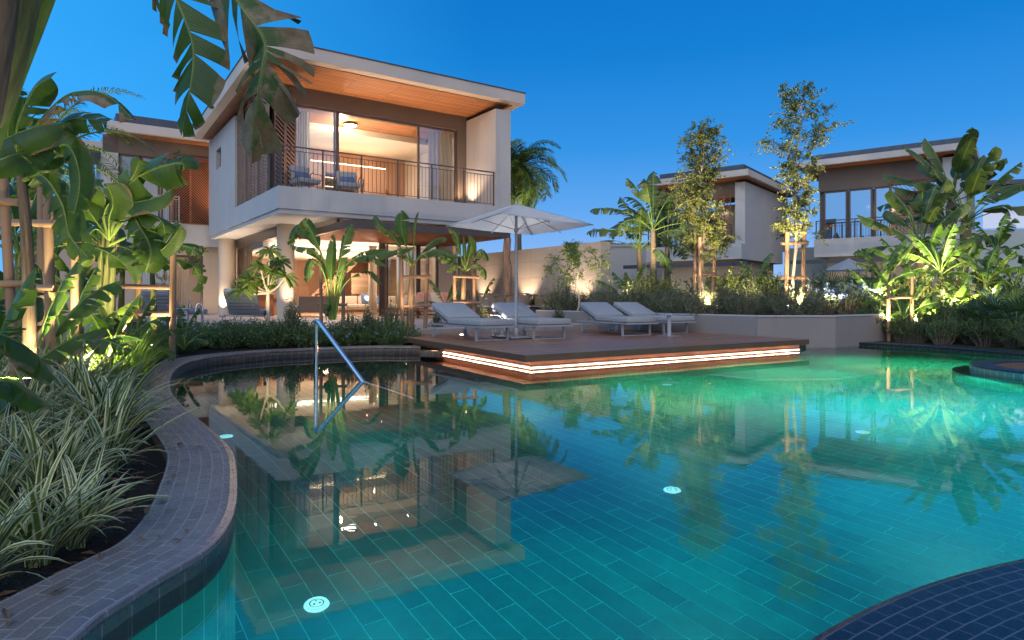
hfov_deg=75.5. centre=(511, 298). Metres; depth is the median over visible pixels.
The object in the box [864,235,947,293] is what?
banana plant
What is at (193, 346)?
flowering shrub
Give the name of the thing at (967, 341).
narrow leaved shrub
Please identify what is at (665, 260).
bird of paradise tree
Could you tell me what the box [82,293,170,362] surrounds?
banana plant
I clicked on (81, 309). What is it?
banana plant
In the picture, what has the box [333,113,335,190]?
sliding door
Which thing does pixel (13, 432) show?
striped plant
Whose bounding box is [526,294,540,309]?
dining chair
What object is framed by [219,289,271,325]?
sun lounger
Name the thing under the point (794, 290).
grey green bush
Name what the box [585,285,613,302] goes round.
grey green bush
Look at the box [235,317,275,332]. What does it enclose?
flowering shrub
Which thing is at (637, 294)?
grey green bush
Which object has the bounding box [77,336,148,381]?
lime grass clump
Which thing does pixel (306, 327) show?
flowering shrub
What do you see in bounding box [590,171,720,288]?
bird of paradise tree
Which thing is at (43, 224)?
plant stake
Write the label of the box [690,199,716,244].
sliding door
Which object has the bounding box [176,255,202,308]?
sliding door
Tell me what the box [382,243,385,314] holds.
sliding door
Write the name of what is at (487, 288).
banana plant
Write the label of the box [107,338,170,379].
lime grass clump
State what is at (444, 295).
pillow
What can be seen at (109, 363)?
striped plant
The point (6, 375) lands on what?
striped plant
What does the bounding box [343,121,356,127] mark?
ceiling lamp
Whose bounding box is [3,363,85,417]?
striped plant
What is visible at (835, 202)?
sliding door
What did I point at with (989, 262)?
banana plant
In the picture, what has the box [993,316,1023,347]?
narrow leaved shrub
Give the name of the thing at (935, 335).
narrow leaved shrub
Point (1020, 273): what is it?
banana plant
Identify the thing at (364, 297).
pillow
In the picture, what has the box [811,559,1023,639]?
pool coping
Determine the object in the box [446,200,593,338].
umbrella
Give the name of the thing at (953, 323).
narrow leaved shrub
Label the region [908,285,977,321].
banana plant
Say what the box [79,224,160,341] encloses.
banana plant
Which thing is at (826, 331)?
retaining wall
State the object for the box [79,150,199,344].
banana plant
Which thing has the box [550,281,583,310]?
grey green bush
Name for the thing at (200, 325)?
flowering shrub
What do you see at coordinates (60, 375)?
striped plant
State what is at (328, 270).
bird of paradise plant
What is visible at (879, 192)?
sliding door
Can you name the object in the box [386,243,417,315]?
sliding door
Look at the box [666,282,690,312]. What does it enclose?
grey green bush
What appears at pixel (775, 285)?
broad leaved shrub
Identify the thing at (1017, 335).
narrow leaved shrub
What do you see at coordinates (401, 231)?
banana plant
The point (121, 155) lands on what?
sliding door
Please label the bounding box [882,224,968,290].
banana plant
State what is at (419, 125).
sliding door
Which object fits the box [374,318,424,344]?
flowering shrub
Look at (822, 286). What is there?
flowering shrub
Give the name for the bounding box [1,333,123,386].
striped plant
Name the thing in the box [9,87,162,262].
palm tree
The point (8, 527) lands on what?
striped plant
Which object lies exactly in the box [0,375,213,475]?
striped plant
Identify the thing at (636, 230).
bird of paradise tree
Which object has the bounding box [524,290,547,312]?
broad leaved shrub
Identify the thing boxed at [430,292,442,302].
pillow
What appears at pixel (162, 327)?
flowering shrub
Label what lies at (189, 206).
villa
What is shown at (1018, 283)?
broad leaved shrub
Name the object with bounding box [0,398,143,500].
striped plant
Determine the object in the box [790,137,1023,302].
villa
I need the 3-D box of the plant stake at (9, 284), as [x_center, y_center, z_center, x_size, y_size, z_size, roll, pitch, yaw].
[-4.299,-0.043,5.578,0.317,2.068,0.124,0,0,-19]
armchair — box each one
[287,165,321,188]
[332,171,363,192]
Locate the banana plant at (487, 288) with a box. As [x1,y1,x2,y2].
[460,278,493,305]
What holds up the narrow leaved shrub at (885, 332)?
on the ground
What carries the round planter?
on the pool floor
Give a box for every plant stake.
[0,178,21,376]
[11,187,58,360]
[65,240,117,339]
[105,237,119,316]
[119,253,177,357]
[317,255,347,323]
[399,245,431,328]
[452,246,478,312]
[693,234,716,313]
[779,230,808,314]
[885,277,913,340]
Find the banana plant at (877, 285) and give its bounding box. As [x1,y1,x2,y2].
[838,269,916,313]
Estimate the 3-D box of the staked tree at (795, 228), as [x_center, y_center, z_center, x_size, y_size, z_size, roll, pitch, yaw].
[6.934,-2.433,16.074,1.900,5.735,1.968,0,0,-17]
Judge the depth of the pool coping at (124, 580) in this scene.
2.44 m
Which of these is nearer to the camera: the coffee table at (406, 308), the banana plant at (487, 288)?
the coffee table at (406, 308)
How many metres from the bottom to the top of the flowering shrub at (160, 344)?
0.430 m
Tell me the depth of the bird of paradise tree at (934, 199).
22.78 m
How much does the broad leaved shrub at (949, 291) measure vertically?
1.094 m
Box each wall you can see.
[100,344,1023,639]
[458,241,609,314]
[536,310,914,347]
[563,242,661,296]
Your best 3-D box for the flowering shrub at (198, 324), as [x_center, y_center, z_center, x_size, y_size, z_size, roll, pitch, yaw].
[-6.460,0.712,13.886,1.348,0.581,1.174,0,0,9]
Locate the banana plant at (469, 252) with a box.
[432,228,488,304]
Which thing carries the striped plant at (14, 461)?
on the bed soil
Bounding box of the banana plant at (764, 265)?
[734,253,790,284]
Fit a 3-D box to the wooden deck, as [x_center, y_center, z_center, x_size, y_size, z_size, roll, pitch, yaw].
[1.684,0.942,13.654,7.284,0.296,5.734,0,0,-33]
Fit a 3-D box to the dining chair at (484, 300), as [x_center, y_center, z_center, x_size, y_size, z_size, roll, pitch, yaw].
[-0.863,0.260,22.288,0.590,0.882,0.740,0,0,-35]
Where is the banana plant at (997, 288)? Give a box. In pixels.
[941,280,1013,304]
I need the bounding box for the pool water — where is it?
[126,346,1023,639]
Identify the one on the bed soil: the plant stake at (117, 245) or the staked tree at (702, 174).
the plant stake at (117, 245)
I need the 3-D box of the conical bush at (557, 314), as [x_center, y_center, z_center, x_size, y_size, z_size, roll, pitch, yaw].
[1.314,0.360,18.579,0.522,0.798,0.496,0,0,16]
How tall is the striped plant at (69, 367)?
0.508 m
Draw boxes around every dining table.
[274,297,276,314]
[491,295,560,317]
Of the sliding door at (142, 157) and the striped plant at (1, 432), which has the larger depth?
the sliding door at (142, 157)
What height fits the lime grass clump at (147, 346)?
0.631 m
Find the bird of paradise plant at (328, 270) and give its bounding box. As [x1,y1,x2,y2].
[287,218,396,319]
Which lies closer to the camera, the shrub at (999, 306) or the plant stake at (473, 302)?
the shrub at (999, 306)
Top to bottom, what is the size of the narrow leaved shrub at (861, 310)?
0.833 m
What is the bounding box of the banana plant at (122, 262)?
[0,135,141,341]
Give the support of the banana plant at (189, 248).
on the bed soil
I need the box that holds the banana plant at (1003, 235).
[964,213,1023,274]
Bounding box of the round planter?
[969,359,1023,378]
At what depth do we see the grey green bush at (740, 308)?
15.19 m
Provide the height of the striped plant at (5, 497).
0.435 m
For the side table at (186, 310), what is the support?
on the terrace
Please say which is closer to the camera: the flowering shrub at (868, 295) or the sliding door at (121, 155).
the flowering shrub at (868, 295)
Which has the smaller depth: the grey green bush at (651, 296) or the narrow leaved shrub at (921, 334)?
the narrow leaved shrub at (921, 334)
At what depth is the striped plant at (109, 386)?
4.67 m
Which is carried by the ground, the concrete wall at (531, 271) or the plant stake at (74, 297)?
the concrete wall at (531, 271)
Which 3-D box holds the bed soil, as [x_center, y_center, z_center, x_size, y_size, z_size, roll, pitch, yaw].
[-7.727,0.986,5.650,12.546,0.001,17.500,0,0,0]
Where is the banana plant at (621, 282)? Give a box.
[595,262,645,294]
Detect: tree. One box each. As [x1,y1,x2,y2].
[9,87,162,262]
[226,244,297,324]
[511,138,566,249]
[542,238,615,310]
[587,189,688,284]
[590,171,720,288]
[609,193,726,288]
[666,116,742,313]
[750,80,854,298]
[853,178,1002,285]
[877,127,1023,300]
[892,146,1023,285]
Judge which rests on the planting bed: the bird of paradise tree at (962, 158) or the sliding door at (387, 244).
the bird of paradise tree at (962, 158)
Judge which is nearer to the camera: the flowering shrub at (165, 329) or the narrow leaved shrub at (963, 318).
the flowering shrub at (165, 329)
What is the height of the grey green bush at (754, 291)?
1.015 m
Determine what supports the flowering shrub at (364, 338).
on the bed soil
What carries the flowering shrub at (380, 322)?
on the bed soil
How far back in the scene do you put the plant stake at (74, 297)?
8.57 m
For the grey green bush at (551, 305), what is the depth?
20.38 m
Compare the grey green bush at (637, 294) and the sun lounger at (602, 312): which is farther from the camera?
the grey green bush at (637, 294)
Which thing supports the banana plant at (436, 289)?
on the terrace
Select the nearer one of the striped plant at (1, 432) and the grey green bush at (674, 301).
the striped plant at (1, 432)
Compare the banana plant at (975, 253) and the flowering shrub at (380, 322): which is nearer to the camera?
the flowering shrub at (380, 322)
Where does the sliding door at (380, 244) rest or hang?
in the villa at (433, 148)
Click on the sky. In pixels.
(615, 84)
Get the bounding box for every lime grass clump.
[42,330,107,371]
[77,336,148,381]
[86,333,157,363]
[87,325,187,387]
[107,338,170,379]
[108,322,157,350]
[125,325,171,367]
[130,331,173,366]
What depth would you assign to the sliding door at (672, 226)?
41.87 m
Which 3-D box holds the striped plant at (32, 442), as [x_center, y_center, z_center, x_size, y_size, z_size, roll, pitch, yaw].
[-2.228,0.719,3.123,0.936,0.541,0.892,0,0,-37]
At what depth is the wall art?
31.45 m
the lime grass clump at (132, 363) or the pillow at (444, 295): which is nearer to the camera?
the lime grass clump at (132, 363)
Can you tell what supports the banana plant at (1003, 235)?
on the planting bed
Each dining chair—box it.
[477,293,497,318]
[486,293,505,312]
[509,293,530,307]
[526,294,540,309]
[534,293,552,311]
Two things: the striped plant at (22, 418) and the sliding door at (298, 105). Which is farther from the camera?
the sliding door at (298, 105)
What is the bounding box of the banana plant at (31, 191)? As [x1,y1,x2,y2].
[9,124,107,219]
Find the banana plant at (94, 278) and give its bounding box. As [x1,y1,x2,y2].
[0,266,143,347]
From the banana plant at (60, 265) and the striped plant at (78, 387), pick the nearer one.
the striped plant at (78, 387)
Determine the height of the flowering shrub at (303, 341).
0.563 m
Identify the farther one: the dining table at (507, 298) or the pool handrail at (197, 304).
the dining table at (507, 298)
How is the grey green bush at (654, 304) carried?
on the planting bed
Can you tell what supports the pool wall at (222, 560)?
on the pool floor
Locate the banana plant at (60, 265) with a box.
[0,216,143,333]
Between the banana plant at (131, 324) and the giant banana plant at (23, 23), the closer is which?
the giant banana plant at (23, 23)
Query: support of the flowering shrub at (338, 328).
on the bed soil
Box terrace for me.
[3,313,598,339]
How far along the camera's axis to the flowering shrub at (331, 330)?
13.66 m
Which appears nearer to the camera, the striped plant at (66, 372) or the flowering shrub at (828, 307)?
the striped plant at (66, 372)
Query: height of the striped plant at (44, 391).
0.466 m
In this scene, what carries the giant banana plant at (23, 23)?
on the bed soil
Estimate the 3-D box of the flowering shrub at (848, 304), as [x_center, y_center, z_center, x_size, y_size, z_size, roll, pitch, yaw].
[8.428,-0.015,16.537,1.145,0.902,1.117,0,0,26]
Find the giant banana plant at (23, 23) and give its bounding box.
[0,0,314,178]
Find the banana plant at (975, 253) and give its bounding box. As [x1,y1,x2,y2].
[922,241,1016,281]
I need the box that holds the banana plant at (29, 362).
[0,334,54,411]
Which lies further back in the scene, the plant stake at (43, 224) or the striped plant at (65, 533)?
the plant stake at (43, 224)
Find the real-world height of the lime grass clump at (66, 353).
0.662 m
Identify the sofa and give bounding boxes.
[338,296,396,313]
[404,295,456,311]
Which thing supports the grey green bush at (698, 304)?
on the planting bed
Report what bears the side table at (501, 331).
on the wooden deck
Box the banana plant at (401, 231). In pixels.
[352,210,458,328]
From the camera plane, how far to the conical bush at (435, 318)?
16.35 m
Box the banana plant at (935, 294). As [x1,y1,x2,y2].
[897,292,941,338]
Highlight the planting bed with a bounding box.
[661,306,1023,321]
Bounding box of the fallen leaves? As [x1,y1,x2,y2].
[0,372,202,624]
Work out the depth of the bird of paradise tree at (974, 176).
23.42 m
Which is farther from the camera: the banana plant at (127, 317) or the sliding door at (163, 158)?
the sliding door at (163, 158)
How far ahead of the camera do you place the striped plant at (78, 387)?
4.75 m
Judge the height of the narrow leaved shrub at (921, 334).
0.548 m
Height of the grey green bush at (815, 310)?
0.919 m
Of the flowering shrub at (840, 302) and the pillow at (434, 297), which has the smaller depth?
the flowering shrub at (840, 302)
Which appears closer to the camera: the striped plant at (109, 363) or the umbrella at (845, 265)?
the striped plant at (109, 363)
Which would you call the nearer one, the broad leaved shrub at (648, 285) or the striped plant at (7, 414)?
the striped plant at (7, 414)
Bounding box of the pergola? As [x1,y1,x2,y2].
[299,219,511,302]
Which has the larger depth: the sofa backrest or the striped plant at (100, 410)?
the sofa backrest
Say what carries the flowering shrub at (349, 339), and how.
on the bed soil
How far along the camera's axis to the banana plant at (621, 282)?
21.27 m
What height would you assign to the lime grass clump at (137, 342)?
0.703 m
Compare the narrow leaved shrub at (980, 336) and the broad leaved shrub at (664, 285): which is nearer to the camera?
the narrow leaved shrub at (980, 336)
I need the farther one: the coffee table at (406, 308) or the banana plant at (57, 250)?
the coffee table at (406, 308)
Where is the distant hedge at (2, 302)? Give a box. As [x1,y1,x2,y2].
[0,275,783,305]
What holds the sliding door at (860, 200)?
in the villa at (857, 174)
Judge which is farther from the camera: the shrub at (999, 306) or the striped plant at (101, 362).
the shrub at (999, 306)
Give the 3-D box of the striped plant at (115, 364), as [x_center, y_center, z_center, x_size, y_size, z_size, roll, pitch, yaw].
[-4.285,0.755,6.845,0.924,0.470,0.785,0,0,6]
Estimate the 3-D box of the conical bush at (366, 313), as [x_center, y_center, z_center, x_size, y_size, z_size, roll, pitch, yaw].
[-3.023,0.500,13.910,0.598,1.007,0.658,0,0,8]
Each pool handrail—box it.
[195,303,203,326]
[314,319,364,381]
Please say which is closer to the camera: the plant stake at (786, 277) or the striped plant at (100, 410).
the striped plant at (100, 410)
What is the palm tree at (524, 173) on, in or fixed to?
on the terrace
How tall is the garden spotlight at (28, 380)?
0.200 m
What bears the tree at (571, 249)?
on the planting bed
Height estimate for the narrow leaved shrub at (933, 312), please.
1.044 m
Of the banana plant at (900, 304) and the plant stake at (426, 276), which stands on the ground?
the banana plant at (900, 304)
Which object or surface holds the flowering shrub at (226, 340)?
on the bed soil
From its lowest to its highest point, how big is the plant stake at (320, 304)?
1.916 m
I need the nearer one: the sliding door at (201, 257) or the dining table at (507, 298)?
the dining table at (507, 298)
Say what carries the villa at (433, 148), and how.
on the terrace
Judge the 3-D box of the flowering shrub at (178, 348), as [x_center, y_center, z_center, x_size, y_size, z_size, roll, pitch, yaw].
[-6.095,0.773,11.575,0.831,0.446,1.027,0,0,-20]
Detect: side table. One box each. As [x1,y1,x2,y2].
[176,308,198,322]
[490,314,504,334]
[657,314,678,336]
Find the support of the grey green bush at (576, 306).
on the planting bed
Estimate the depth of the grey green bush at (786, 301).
14.95 m
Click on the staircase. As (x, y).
(316, 293)
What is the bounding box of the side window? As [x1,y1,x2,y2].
[237,246,245,287]
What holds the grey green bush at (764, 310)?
on the planting bed
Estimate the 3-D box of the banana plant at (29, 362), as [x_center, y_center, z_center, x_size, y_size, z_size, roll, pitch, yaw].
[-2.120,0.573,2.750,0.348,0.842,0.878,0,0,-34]
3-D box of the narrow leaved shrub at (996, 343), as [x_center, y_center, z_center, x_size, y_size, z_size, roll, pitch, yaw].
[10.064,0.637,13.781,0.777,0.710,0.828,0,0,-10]
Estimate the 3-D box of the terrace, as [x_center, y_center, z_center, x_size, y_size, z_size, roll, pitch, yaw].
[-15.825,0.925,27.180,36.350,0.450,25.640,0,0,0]
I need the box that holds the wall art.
[351,273,368,293]
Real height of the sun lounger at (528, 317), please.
0.710 m
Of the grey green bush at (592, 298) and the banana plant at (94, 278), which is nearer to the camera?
the banana plant at (94, 278)
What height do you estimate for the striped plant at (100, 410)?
0.694 m
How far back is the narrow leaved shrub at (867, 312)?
15.46 m
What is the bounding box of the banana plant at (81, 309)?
[0,251,131,365]
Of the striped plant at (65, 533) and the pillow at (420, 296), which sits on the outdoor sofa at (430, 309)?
the pillow at (420, 296)
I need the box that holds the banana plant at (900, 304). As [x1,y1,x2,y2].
[862,273,948,322]
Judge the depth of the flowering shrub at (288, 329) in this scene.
13.31 m
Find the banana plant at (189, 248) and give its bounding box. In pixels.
[96,220,208,360]
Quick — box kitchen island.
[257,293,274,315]
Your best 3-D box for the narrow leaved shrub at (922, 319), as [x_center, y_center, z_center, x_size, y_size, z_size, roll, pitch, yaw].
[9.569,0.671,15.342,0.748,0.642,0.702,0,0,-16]
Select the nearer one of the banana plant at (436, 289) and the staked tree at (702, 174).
the staked tree at (702, 174)
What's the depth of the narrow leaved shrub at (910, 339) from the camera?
14.85 m
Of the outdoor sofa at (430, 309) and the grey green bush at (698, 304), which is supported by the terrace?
the outdoor sofa at (430, 309)
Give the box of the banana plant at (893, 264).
[845,239,933,310]
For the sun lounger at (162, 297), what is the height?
0.945 m
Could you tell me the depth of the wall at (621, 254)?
46.00 m
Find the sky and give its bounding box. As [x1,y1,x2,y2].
[0,0,1023,298]
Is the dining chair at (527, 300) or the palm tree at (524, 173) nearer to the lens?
the dining chair at (527, 300)
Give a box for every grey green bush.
[536,281,570,309]
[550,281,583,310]
[569,286,588,310]
[580,282,605,301]
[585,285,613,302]
[592,279,631,307]
[619,274,656,308]
[641,284,665,312]
[644,286,670,312]
[657,283,694,313]
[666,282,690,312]
[682,279,722,316]
[706,284,745,314]
[714,284,744,313]
[723,280,761,314]
[737,280,762,313]
[745,286,781,314]
[760,287,783,313]
[766,283,811,314]
[779,279,812,313]
[783,278,832,314]
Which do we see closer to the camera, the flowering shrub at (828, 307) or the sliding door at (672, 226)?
the flowering shrub at (828, 307)
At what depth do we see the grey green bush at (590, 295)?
19.37 m
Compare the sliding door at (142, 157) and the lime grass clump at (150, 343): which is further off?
the sliding door at (142, 157)
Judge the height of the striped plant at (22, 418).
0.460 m
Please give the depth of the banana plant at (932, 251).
18.95 m
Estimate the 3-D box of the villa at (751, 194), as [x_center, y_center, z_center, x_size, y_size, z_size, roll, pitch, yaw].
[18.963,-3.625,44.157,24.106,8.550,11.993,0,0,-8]
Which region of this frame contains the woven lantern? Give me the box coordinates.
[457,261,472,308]
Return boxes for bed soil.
[0,344,369,600]
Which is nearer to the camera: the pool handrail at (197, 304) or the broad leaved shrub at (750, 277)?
the pool handrail at (197, 304)
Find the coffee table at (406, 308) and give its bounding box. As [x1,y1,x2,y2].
[387,308,423,317]
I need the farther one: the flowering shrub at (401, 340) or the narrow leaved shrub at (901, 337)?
the narrow leaved shrub at (901, 337)
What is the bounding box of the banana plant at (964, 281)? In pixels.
[925,275,971,300]
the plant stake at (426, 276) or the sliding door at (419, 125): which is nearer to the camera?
the plant stake at (426, 276)
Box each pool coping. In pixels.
[0,345,420,639]
[801,342,1023,356]
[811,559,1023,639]
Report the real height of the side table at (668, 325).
0.474 m
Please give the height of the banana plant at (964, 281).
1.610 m
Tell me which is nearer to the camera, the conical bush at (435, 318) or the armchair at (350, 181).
the conical bush at (435, 318)
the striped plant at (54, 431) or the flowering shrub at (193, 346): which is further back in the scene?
the flowering shrub at (193, 346)
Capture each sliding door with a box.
[120,154,138,216]
[141,156,159,216]
[161,158,170,221]
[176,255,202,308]
[294,104,338,190]
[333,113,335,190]
[379,243,381,315]
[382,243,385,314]
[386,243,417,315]
[417,124,456,201]
[418,245,437,314]
[655,204,669,247]
[671,203,688,245]
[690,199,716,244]
[824,190,847,238]
[849,187,872,237]
[874,186,889,235]
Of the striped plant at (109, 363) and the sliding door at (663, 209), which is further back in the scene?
the sliding door at (663, 209)
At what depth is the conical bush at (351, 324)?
13.64 m
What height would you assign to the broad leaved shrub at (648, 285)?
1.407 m
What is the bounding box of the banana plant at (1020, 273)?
[972,253,1023,313]
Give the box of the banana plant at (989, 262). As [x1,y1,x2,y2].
[937,246,1023,293]
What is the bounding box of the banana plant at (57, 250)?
[0,175,142,343]
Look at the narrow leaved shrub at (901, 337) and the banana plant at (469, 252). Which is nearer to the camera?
the narrow leaved shrub at (901, 337)
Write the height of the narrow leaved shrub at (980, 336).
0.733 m
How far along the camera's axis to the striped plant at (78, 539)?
2.65 m
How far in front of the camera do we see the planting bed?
17.67 m
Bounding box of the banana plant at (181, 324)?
[167,307,223,349]
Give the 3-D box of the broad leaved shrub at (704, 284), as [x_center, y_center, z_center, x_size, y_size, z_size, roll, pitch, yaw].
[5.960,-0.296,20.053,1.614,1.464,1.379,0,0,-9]
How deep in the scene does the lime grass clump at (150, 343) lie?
9.01 m
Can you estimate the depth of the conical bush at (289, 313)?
13.54 m
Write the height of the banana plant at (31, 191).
3.766 m
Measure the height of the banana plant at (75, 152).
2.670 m
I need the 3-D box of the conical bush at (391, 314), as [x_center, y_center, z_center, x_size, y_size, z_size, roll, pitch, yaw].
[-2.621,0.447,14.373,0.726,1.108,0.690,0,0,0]
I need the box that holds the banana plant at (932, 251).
[898,224,994,291]
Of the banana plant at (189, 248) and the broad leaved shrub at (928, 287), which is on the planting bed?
the broad leaved shrub at (928, 287)
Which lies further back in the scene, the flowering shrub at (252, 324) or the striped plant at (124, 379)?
the flowering shrub at (252, 324)
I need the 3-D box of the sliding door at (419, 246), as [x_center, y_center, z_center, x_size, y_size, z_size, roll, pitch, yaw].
[-3.484,-0.765,27.408,0.870,2.930,0.080,0,0,-35]
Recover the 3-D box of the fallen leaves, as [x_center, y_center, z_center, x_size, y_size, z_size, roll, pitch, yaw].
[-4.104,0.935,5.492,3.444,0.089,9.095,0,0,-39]
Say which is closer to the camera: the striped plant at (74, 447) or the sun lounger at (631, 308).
the striped plant at (74, 447)
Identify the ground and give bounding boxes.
[0,300,1023,365]
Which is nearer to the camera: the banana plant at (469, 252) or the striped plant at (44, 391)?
the striped plant at (44, 391)
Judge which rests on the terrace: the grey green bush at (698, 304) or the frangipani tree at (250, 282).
the frangipani tree at (250, 282)
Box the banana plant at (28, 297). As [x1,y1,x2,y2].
[0,266,107,414]
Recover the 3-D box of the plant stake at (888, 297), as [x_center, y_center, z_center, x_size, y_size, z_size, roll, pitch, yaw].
[8.941,0.246,15.278,0.873,1.486,0.135,0,0,-21]
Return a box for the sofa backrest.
[298,296,337,312]
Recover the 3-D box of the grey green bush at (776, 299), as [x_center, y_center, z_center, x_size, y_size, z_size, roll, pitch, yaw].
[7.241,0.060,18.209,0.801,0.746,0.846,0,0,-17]
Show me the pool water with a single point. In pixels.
(808, 492)
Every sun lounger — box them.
[141,289,208,323]
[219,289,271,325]
[428,303,516,340]
[492,302,572,339]
[577,302,658,335]
[613,302,695,333]
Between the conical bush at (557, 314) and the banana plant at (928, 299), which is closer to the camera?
the banana plant at (928, 299)
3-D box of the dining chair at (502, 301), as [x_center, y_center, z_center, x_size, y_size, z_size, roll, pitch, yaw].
[-0.575,0.260,23.465,0.740,0.882,0.590,0,0,-35]
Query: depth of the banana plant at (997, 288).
16.70 m
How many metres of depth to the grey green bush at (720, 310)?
15.84 m
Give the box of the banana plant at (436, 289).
[416,278,461,307]
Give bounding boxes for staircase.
[295,260,356,312]
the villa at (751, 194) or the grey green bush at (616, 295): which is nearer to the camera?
the grey green bush at (616, 295)
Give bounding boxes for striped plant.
[0,348,110,397]
[0,366,97,447]
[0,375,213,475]
[0,389,106,490]
[0,394,151,509]
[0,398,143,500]
[0,399,45,431]
[0,402,89,445]
[0,410,52,457]
[0,421,179,567]
[0,422,23,479]
[0,422,100,525]
[0,469,79,590]
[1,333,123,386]
[1,435,180,550]
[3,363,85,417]
[4,402,103,452]
[5,362,53,413]
[8,346,190,440]
[13,355,188,429]
[15,353,160,401]
[27,378,93,424]
[35,363,155,422]
[39,357,148,393]
[40,354,109,396]
[42,366,152,431]
[59,337,121,378]
[65,356,149,375]
[72,332,161,376]
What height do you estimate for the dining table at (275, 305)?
0.748 m
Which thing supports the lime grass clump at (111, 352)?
on the bed soil
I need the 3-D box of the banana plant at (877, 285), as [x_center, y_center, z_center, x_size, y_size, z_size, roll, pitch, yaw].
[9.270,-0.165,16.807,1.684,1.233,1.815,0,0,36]
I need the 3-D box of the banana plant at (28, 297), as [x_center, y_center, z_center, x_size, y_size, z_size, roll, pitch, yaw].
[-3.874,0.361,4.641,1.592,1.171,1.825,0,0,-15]
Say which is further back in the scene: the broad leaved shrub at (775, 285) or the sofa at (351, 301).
the sofa at (351, 301)
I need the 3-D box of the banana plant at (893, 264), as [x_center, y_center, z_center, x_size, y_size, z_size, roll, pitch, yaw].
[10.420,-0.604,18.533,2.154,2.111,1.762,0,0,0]
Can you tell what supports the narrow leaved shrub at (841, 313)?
on the ground
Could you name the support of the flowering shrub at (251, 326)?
on the bed soil
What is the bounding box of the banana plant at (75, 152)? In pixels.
[0,72,135,391]
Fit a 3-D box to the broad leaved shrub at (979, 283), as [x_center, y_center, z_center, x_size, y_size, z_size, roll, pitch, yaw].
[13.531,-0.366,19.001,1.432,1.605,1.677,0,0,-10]
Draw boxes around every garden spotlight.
[23,378,30,387]
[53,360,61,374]
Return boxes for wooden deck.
[405,328,808,368]
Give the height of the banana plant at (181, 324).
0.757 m
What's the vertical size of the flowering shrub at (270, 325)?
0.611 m
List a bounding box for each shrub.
[144,332,167,355]
[146,321,184,337]
[160,331,187,353]
[161,323,211,348]
[165,329,203,352]
[186,320,223,334]
[187,321,223,347]
[196,315,251,349]
[229,319,274,347]
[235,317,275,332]
[238,319,295,348]
[259,317,286,345]
[269,315,310,345]
[286,320,336,347]
[293,318,313,342]
[310,319,341,345]
[319,321,342,345]
[326,321,375,345]
[327,315,386,345]
[362,317,394,339]
[373,329,406,344]
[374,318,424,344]
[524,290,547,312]
[620,277,643,296]
[627,266,665,302]
[652,273,692,312]
[684,264,727,311]
[706,269,752,304]
[716,261,769,305]
[747,268,789,312]
[794,269,842,314]
[808,283,847,314]
[814,282,853,314]
[825,280,873,314]
[833,310,854,314]
[847,306,875,313]
[849,260,904,310]
[849,284,891,313]
[852,301,899,335]
[872,310,905,340]
[883,316,915,341]
[884,275,909,310]
[891,313,928,342]
[899,266,958,304]
[908,319,929,342]
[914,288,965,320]
[915,314,932,340]
[917,296,972,340]
[923,310,964,344]
[925,320,957,344]
[931,274,980,305]
[937,300,986,342]
[948,258,1010,299]
[956,313,987,344]
[959,311,1008,346]
[961,282,1023,346]
[973,313,1014,345]
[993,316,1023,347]
[997,273,1023,299]
[1011,322,1023,345]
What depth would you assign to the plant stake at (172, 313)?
10.19 m
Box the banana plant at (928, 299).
[884,292,934,339]
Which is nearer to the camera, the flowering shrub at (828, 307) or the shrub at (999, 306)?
the shrub at (999, 306)
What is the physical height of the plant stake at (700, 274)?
2.100 m
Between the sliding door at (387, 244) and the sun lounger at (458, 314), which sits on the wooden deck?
the sun lounger at (458, 314)
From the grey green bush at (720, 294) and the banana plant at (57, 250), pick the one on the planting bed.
the grey green bush at (720, 294)
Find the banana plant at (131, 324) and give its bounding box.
[79,295,188,361]
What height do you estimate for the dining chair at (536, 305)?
0.882 m
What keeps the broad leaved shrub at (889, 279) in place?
on the planting bed
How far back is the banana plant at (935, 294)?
15.98 m
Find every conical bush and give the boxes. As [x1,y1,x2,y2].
[277,289,306,346]
[336,304,361,345]
[359,301,378,345]
[381,294,403,334]
[429,314,444,326]
[478,301,489,317]
[552,300,564,317]
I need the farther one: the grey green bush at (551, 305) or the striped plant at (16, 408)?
the grey green bush at (551, 305)
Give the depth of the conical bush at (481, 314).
18.16 m
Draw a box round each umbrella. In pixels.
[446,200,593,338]
[823,258,875,277]
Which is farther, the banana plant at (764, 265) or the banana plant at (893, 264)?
the banana plant at (764, 265)
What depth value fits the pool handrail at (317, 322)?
8.81 m
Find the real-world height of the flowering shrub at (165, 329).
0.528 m
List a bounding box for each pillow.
[361,293,368,303]
[417,292,430,303]
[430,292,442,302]
[441,292,451,302]
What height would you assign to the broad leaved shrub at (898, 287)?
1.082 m
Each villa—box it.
[19,113,272,314]
[193,46,525,318]
[623,164,826,296]
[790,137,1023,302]
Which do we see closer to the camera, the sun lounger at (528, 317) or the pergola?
the sun lounger at (528, 317)
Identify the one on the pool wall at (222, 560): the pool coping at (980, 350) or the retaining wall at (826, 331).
the pool coping at (980, 350)
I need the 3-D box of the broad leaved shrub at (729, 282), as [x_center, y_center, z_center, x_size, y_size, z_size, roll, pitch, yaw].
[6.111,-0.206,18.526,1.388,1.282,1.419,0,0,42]

